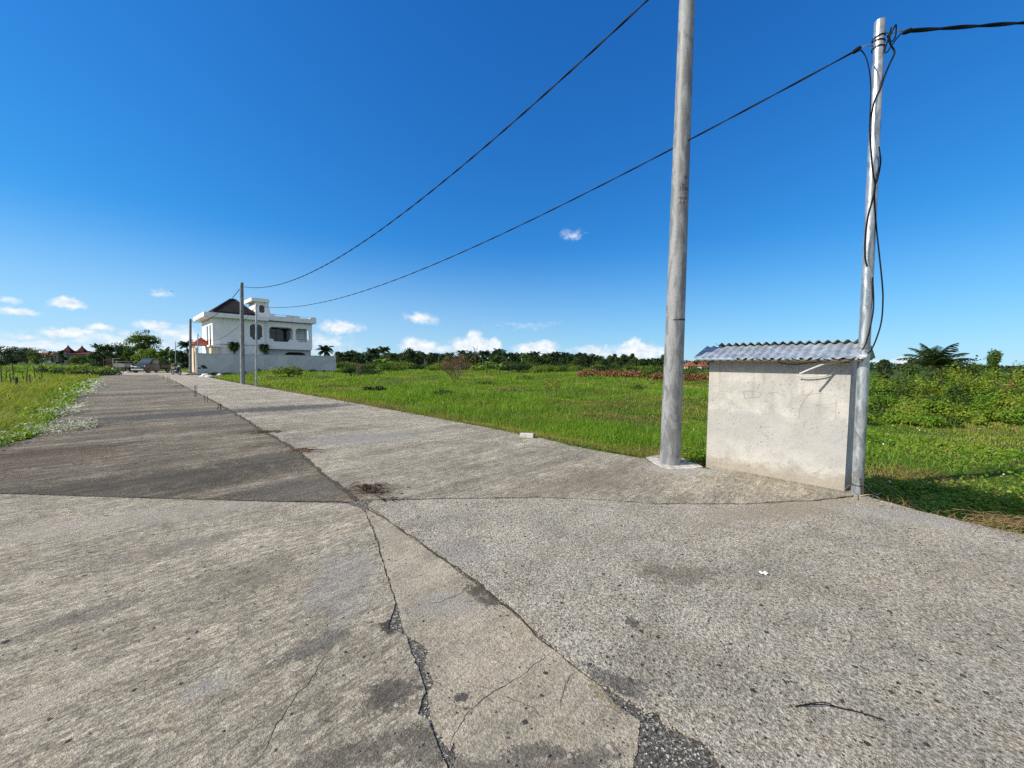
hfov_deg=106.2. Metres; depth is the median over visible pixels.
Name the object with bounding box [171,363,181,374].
motorbike
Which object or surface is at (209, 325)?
front window
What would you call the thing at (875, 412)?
bank shrub
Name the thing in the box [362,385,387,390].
grass tussock
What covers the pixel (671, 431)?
utility pole
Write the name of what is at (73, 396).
verge creeper
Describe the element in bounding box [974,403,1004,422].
bank shrub
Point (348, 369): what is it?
weed bush
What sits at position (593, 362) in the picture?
grove tree
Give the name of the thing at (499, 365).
banana plant
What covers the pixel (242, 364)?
utility pole
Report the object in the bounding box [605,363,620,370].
field bush
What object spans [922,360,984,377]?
spreading tree
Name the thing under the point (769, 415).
meter shed
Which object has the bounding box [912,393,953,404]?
bank shrub
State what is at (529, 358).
grove tree
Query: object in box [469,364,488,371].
field bush
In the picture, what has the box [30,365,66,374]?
field bush
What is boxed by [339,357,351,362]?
grove tree
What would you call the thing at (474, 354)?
coconut palm
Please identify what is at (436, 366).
field bush
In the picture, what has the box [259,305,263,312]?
window
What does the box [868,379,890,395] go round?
bank shrub
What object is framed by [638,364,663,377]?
weed bush
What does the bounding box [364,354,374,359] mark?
coconut palm
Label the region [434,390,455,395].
grass tussock
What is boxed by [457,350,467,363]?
coconut palm
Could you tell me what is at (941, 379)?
bank shrub
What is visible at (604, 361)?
grove tree
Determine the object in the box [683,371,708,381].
withered hedge
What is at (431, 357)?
grove tree
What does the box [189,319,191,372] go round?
utility pole
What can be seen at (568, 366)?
field bush
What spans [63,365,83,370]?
banana plant
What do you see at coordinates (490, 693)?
road crack
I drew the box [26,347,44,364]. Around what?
leafy tree
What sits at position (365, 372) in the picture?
weed bush
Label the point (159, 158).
sky
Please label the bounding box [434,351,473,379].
bare shrub
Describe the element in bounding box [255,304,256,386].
pipe pole
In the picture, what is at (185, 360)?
leafy tree
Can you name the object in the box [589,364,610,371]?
field bush
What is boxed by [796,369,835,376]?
conduit pipe
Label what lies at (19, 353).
leafy tree
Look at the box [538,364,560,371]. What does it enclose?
field bush
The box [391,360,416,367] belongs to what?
field bush
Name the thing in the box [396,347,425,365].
round tree
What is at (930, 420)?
bank shrub
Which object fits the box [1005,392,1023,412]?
bank shrub
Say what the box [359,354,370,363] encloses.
coconut palm
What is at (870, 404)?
bank shrub
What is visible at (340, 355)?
coconut palm
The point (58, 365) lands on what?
banana plant
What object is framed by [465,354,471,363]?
grove tree
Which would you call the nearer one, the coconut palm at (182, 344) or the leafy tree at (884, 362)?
the leafy tree at (884, 362)
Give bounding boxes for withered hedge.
[576,368,648,377]
[577,369,597,376]
[647,372,662,380]
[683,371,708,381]
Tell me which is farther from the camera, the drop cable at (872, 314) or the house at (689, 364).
the house at (689, 364)
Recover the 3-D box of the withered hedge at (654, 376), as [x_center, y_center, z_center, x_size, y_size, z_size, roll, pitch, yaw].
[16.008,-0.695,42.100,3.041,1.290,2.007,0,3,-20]
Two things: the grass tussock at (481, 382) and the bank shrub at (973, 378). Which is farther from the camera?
the grass tussock at (481, 382)
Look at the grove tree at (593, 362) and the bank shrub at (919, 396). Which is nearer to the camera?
the bank shrub at (919, 396)
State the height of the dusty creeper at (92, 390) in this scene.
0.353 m
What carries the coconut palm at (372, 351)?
on the ground at (994, 475)
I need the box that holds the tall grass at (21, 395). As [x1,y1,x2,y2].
[0,368,96,443]
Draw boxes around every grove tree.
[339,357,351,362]
[350,355,361,363]
[366,354,378,362]
[380,352,390,363]
[426,352,437,363]
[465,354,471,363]
[468,356,476,364]
[487,355,495,364]
[492,354,503,365]
[507,356,515,364]
[520,353,528,363]
[523,355,534,363]
[530,354,542,364]
[540,355,546,364]
[543,356,554,365]
[552,354,558,364]
[586,359,592,367]
[589,353,599,365]
[596,356,604,364]
[599,358,607,367]
[609,354,619,365]
[611,357,622,367]
[620,354,628,367]
[628,353,637,362]
[630,357,638,365]
[637,359,646,366]
[646,358,653,366]
[876,359,891,372]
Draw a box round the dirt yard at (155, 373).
[116,371,188,374]
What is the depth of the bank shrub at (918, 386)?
25.33 m
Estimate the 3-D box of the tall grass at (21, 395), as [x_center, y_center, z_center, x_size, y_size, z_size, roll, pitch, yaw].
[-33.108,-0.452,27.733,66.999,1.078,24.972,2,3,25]
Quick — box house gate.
[192,348,196,372]
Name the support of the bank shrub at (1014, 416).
on the ground at (994, 475)
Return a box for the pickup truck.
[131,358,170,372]
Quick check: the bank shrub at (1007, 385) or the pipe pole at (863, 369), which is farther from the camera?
the bank shrub at (1007, 385)
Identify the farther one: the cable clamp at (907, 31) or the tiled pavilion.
the tiled pavilion
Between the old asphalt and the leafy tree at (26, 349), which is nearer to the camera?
the old asphalt
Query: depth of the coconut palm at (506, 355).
121.90 m
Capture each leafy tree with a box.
[0,346,18,365]
[2,346,32,363]
[14,347,35,363]
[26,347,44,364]
[56,350,67,365]
[65,354,91,365]
[80,354,97,366]
[88,345,115,368]
[99,344,125,368]
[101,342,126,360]
[117,347,135,368]
[129,348,146,363]
[134,347,163,363]
[157,349,169,364]
[166,351,180,367]
[174,350,188,368]
[870,359,894,378]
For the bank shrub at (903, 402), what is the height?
1.324 m
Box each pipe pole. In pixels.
[197,333,197,372]
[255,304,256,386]
[850,17,885,496]
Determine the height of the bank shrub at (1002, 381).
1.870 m
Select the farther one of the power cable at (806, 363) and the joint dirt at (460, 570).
the power cable at (806, 363)
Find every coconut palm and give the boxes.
[89,343,102,355]
[157,346,174,361]
[176,340,192,367]
[336,352,347,362]
[342,352,352,361]
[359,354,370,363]
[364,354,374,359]
[365,348,380,362]
[377,346,390,353]
[387,353,398,360]
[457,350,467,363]
[467,351,477,357]
[477,350,489,362]
[493,348,505,362]
[500,352,511,362]
[547,353,557,360]
[589,355,595,362]
[653,358,662,364]
[896,342,978,379]
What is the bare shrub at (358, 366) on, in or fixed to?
on the ground at (994, 475)
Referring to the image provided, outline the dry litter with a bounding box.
[838,462,1023,537]
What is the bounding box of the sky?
[0,0,1023,367]
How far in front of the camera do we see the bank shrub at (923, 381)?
27.94 m
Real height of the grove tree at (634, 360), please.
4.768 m
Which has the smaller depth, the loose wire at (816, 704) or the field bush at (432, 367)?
the loose wire at (816, 704)
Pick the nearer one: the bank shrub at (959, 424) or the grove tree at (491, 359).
the bank shrub at (959, 424)
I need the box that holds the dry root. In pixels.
[374,493,398,499]
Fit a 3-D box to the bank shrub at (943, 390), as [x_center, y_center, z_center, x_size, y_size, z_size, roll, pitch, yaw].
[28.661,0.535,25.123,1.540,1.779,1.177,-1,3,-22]
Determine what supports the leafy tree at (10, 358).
on the ground at (994, 475)
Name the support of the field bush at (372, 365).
on the ground at (994, 475)
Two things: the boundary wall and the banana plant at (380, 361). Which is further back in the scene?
the banana plant at (380, 361)
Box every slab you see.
[0,494,446,767]
[366,507,639,767]
[368,495,1023,767]
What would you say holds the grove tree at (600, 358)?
on the ground at (994, 475)
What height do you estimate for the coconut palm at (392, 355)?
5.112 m
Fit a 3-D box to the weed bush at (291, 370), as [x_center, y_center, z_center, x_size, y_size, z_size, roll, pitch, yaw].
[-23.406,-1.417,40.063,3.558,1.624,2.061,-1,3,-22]
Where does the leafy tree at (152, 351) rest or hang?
on the ground at (994, 475)
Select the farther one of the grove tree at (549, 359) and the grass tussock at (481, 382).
the grove tree at (549, 359)
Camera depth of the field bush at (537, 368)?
65.37 m
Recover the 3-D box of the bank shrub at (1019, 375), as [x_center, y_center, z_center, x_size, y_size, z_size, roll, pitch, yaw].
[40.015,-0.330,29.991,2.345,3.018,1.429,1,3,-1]
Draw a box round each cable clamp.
[852,46,861,53]
[902,27,912,34]
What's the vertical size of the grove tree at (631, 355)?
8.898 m
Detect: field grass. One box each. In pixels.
[0,365,65,382]
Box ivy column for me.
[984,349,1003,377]
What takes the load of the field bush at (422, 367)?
on the ground at (994, 475)
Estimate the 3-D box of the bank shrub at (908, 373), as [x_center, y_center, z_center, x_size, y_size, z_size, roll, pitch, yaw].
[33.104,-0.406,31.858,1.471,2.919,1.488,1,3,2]
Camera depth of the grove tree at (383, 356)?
145.49 m
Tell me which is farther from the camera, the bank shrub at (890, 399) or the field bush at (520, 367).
the field bush at (520, 367)
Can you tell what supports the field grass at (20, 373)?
on the ground at (994, 475)
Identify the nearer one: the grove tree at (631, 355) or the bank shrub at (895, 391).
the bank shrub at (895, 391)
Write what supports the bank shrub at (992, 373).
on the ground at (994, 475)
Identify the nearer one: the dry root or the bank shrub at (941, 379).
the dry root
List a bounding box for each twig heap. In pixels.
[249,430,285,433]
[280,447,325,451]
[347,481,391,493]
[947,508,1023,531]
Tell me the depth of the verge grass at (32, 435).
9.76 m
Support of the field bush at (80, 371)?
on the ground at (994, 475)
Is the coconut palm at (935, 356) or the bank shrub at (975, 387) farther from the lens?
the coconut palm at (935, 356)
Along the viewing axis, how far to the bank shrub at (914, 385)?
21.89 m
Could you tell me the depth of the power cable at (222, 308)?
30.48 m
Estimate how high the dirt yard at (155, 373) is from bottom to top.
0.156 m
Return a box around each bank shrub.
[867,412,876,422]
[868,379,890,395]
[868,392,905,412]
[868,395,896,410]
[868,396,875,406]
[868,407,898,416]
[869,370,890,388]
[874,383,915,403]
[877,412,918,423]
[880,374,904,385]
[885,394,923,414]
[890,377,923,400]
[894,403,930,419]
[897,361,924,382]
[907,372,927,394]
[908,391,939,403]
[909,375,933,387]
[911,410,948,428]
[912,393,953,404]
[913,394,949,416]
[919,376,946,396]
[922,367,953,393]
[924,398,971,419]
[931,360,974,385]
[931,414,965,427]
[939,380,957,396]
[943,376,967,403]
[943,403,977,414]
[950,390,988,410]
[950,409,988,424]
[954,355,985,379]
[954,379,976,404]
[957,375,991,390]
[961,371,996,398]
[968,391,1002,409]
[971,371,1005,382]
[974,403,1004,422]
[979,365,1001,391]
[984,411,1022,422]
[988,381,1017,406]
[990,393,1023,412]
[991,367,1020,385]
[994,376,1019,393]
[995,376,1019,390]
[996,403,1023,425]
[1003,377,1023,395]
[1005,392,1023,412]
[1011,360,1023,383]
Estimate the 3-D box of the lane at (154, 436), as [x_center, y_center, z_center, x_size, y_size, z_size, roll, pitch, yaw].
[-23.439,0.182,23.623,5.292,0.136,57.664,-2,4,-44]
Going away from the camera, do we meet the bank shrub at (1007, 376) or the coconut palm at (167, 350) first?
the bank shrub at (1007, 376)
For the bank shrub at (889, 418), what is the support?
on the ground at (994, 475)
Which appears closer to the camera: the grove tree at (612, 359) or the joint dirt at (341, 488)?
the joint dirt at (341, 488)
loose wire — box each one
[795,704,834,706]
[796,702,882,719]
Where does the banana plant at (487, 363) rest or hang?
on the ground at (994, 475)
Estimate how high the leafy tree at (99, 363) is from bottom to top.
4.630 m
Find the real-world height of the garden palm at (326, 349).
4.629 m
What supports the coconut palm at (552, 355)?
on the ground at (994, 475)
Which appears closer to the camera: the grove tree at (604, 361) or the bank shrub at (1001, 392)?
the bank shrub at (1001, 392)
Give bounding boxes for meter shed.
[693,339,874,490]
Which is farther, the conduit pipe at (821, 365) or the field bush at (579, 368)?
the field bush at (579, 368)
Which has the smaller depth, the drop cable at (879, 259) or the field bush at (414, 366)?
the drop cable at (879, 259)
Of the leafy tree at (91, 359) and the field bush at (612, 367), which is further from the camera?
the field bush at (612, 367)
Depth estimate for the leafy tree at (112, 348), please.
71.93 m
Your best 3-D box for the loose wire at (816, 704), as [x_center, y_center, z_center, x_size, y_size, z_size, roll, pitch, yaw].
[1.426,1.516,1.812,0.188,0.003,0.015,1,3,-1]
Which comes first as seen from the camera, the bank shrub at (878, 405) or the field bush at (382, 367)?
the bank shrub at (878, 405)
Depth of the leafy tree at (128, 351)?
73.56 m
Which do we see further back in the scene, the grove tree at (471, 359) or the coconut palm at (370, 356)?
the grove tree at (471, 359)
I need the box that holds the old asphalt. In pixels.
[0,465,800,767]
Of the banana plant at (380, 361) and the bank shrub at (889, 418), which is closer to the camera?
the bank shrub at (889, 418)
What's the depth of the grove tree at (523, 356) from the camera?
140.20 m
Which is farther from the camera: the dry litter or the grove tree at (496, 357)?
the grove tree at (496, 357)
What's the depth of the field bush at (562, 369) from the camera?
74.96 m
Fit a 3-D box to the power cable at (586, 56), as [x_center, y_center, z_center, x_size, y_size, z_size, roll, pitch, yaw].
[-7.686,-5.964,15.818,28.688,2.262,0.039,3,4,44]
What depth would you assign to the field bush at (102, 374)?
38.35 m
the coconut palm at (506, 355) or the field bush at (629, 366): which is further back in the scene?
the coconut palm at (506, 355)
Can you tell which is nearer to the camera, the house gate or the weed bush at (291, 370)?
the weed bush at (291, 370)
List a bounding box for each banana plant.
[46,364,63,369]
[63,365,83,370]
[373,358,388,363]
[478,361,497,373]
[492,362,505,372]
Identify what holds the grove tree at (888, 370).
on the ground at (994, 475)
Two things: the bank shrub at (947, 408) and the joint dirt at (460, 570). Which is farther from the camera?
the bank shrub at (947, 408)
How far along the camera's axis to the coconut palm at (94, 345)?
77.53 m
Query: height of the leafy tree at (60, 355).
3.504 m
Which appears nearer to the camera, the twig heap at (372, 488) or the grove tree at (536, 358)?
the twig heap at (372, 488)
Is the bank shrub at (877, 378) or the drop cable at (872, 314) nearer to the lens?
the drop cable at (872, 314)
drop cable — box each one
[858,155,883,358]
[859,49,880,183]
[862,277,873,349]
[864,35,895,266]
[884,24,901,53]
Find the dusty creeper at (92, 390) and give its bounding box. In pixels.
[0,378,107,444]
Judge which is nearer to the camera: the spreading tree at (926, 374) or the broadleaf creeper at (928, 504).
the broadleaf creeper at (928, 504)
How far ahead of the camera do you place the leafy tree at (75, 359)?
79.24 m
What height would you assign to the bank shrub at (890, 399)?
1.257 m
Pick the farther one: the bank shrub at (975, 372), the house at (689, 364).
the house at (689, 364)
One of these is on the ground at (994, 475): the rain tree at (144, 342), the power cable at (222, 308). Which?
the rain tree at (144, 342)
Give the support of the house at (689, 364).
on the ground at (994, 475)
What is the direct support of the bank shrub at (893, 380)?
on the ground at (994, 475)
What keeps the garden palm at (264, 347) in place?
on the ground at (994, 475)
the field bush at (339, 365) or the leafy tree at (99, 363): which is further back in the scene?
the field bush at (339, 365)
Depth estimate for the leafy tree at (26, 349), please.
139.19 m
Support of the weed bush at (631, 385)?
on the ground at (994, 475)
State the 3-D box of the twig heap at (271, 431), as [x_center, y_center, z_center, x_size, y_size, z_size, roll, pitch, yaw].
[-5.515,1.063,8.585,0.750,0.045,0.357,1,3,0]
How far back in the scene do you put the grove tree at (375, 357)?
142.17 m
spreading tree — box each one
[560,353,572,366]
[574,356,588,366]
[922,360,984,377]
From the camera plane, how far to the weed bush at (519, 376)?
41.52 m
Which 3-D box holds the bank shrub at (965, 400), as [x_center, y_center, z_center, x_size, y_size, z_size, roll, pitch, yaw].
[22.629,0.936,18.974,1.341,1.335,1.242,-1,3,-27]
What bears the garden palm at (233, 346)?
on the ground at (994, 475)
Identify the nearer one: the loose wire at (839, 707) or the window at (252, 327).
the loose wire at (839, 707)
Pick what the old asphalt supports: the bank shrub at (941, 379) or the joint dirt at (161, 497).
the joint dirt at (161, 497)
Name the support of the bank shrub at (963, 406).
on the ground at (994, 475)
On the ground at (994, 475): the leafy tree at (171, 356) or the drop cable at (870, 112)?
the leafy tree at (171, 356)
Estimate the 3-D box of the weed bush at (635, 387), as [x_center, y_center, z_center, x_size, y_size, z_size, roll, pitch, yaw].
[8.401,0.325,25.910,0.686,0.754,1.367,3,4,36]
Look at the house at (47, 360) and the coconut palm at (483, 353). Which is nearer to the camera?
the coconut palm at (483, 353)
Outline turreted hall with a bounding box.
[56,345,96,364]
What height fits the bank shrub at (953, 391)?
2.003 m
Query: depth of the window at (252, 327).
52.25 m
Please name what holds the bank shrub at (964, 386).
on the ground at (994, 475)
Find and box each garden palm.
[228,342,239,353]
[259,344,269,354]
[315,345,333,355]
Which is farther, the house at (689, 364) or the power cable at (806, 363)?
the house at (689, 364)
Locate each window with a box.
[209,325,210,344]
[250,324,261,339]
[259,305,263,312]
[270,328,289,341]
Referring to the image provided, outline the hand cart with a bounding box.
[114,361,133,371]
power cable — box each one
[190,289,239,322]
[242,0,648,287]
[256,52,851,307]
[777,358,844,364]
[911,21,1023,32]
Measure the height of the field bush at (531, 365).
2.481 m
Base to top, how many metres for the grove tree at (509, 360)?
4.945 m
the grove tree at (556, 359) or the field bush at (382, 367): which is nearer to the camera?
the field bush at (382, 367)
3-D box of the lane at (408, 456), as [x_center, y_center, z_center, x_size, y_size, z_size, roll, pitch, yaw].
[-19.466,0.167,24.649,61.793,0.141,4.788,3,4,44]
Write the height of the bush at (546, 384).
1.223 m
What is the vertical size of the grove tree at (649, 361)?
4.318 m
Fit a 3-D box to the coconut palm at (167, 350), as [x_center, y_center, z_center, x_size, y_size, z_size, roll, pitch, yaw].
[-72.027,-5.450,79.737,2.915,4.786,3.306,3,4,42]
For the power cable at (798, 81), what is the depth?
6.48 m
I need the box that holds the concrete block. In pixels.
[520,433,533,437]
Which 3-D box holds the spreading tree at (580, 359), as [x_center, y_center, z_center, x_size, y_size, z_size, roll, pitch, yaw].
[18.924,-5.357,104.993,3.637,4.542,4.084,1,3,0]
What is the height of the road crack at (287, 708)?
0.001 m
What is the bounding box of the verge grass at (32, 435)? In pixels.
[0,374,98,444]
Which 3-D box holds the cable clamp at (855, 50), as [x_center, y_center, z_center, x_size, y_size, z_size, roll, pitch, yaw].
[4.075,-3.950,4.547,0.109,0.081,0.056,1,3,0]
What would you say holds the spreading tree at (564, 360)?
on the ground at (994, 475)
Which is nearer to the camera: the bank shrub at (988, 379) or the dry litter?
the dry litter
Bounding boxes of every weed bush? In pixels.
[269,364,304,376]
[338,364,356,373]
[345,369,384,376]
[513,374,534,379]
[612,382,649,389]
[632,383,641,390]
[638,364,656,371]
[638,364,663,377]
[683,364,708,375]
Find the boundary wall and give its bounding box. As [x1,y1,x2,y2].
[196,353,335,374]
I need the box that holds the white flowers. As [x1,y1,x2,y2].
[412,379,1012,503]
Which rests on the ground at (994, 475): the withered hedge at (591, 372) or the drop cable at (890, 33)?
the withered hedge at (591, 372)
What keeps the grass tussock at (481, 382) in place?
on the ground at (994, 475)
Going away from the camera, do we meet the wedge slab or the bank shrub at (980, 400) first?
the wedge slab
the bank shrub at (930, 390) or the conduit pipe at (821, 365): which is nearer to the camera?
the conduit pipe at (821, 365)
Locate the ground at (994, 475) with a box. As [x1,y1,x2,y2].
[0,358,1023,531]
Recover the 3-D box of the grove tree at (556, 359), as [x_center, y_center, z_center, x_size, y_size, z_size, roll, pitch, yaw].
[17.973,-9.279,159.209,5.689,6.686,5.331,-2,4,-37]
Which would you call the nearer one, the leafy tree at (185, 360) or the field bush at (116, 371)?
the field bush at (116, 371)
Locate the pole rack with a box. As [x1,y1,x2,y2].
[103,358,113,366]
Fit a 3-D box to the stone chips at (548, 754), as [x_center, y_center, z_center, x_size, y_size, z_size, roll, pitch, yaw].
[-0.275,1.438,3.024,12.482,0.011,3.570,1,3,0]
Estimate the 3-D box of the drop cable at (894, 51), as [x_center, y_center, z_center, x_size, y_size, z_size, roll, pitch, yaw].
[4.323,-2.728,4.537,0.239,2.661,0.058,1,3,0]
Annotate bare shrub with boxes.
[353,362,364,374]
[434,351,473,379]
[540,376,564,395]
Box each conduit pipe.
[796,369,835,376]
[799,358,853,373]
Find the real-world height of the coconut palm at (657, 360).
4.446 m
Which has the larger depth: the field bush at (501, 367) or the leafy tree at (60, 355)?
the field bush at (501, 367)
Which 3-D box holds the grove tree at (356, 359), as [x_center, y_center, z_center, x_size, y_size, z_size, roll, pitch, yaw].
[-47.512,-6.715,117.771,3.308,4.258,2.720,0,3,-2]
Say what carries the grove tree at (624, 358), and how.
on the ground at (994, 475)
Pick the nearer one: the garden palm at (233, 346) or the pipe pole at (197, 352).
the pipe pole at (197, 352)
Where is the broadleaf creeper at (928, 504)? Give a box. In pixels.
[681,430,1023,534]
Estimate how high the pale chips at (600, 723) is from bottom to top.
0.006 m
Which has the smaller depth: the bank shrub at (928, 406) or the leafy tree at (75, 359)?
the bank shrub at (928, 406)
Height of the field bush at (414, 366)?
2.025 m
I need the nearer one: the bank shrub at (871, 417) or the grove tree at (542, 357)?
the bank shrub at (871, 417)
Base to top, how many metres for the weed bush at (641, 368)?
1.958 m
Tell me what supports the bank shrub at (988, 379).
on the ground at (994, 475)
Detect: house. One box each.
[42,352,55,362]
[193,297,315,354]
[684,362,695,368]
[697,362,708,368]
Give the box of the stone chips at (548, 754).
[15,525,930,767]
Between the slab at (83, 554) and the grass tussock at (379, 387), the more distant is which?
the grass tussock at (379, 387)
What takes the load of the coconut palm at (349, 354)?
on the ground at (994, 475)
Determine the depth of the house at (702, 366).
207.73 m
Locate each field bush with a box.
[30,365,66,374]
[65,368,105,375]
[87,372,115,375]
[100,366,124,374]
[336,361,355,368]
[362,361,379,369]
[378,363,396,370]
[389,363,407,370]
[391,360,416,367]
[408,362,419,369]
[416,365,427,369]
[424,365,440,369]
[433,361,452,369]
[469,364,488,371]
[496,364,510,370]
[503,361,530,371]
[504,361,521,370]
[524,361,544,370]
[530,365,546,371]
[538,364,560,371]
[552,365,568,371]
[562,363,573,370]
[568,365,585,370]
[574,366,585,371]
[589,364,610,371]
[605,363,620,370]
[623,364,635,370]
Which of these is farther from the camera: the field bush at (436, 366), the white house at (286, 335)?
the field bush at (436, 366)
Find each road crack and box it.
[257,644,332,763]
[449,654,548,753]
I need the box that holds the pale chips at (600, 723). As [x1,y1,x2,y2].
[405,610,707,764]
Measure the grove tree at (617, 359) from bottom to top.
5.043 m
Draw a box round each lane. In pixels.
[0,375,356,501]
[160,374,851,503]
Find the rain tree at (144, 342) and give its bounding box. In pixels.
[120,330,166,357]
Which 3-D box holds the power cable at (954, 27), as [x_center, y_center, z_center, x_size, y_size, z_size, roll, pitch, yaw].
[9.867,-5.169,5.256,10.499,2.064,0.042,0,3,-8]
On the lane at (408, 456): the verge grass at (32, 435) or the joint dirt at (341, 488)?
the joint dirt at (341, 488)
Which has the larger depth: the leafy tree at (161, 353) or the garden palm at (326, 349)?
the leafy tree at (161, 353)
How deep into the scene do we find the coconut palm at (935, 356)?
32.54 m
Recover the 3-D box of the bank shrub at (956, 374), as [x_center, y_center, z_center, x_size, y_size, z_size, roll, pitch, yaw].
[35.970,-0.433,31.238,2.479,3.029,2.820,-1,3,-22]
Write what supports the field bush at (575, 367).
on the ground at (994, 475)
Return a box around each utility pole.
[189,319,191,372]
[238,282,248,384]
[646,0,702,468]
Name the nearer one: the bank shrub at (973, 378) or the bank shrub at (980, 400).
the bank shrub at (980, 400)
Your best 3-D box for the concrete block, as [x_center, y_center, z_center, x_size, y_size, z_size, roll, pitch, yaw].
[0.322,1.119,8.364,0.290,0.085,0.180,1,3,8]
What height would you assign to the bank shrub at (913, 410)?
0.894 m
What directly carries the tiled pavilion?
on the ground at (994, 475)
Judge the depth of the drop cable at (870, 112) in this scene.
4.51 m
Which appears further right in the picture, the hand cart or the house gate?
the house gate
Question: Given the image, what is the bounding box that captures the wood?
[0,348,1023,373]
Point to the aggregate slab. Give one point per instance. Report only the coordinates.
(637, 595)
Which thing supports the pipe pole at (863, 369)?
on the ground at (994, 475)
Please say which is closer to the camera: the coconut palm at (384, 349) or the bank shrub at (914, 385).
the bank shrub at (914, 385)
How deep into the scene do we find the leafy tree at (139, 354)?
71.01 m
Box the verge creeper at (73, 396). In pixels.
[0,379,95,446]
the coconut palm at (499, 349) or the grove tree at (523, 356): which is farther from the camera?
the coconut palm at (499, 349)
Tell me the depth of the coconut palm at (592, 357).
161.07 m
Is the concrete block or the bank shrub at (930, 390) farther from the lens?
the bank shrub at (930, 390)
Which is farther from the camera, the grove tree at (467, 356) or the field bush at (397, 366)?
the grove tree at (467, 356)
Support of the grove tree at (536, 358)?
on the ground at (994, 475)
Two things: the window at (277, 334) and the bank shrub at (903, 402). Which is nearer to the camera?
the bank shrub at (903, 402)
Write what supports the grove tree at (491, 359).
on the ground at (994, 475)
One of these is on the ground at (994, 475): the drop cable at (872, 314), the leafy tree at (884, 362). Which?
the leafy tree at (884, 362)
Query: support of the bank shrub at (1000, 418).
on the ground at (994, 475)
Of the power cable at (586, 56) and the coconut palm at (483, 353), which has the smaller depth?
the power cable at (586, 56)
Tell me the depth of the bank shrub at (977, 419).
15.68 m
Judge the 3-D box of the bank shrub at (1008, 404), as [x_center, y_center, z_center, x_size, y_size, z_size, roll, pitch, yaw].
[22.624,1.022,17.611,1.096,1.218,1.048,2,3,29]
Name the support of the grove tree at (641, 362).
on the ground at (994, 475)
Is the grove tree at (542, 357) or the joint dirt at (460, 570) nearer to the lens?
the joint dirt at (460, 570)
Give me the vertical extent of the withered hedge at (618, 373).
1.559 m
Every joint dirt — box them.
[0,492,348,501]
[161,375,357,500]
[367,507,548,646]
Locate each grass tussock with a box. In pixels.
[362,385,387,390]
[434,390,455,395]
[465,381,496,384]
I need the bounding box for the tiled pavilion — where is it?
[188,338,207,347]
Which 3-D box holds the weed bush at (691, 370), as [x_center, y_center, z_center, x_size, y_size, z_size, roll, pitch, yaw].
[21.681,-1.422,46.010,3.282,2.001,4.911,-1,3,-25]
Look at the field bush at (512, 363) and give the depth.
77.53 m
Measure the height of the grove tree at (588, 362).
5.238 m

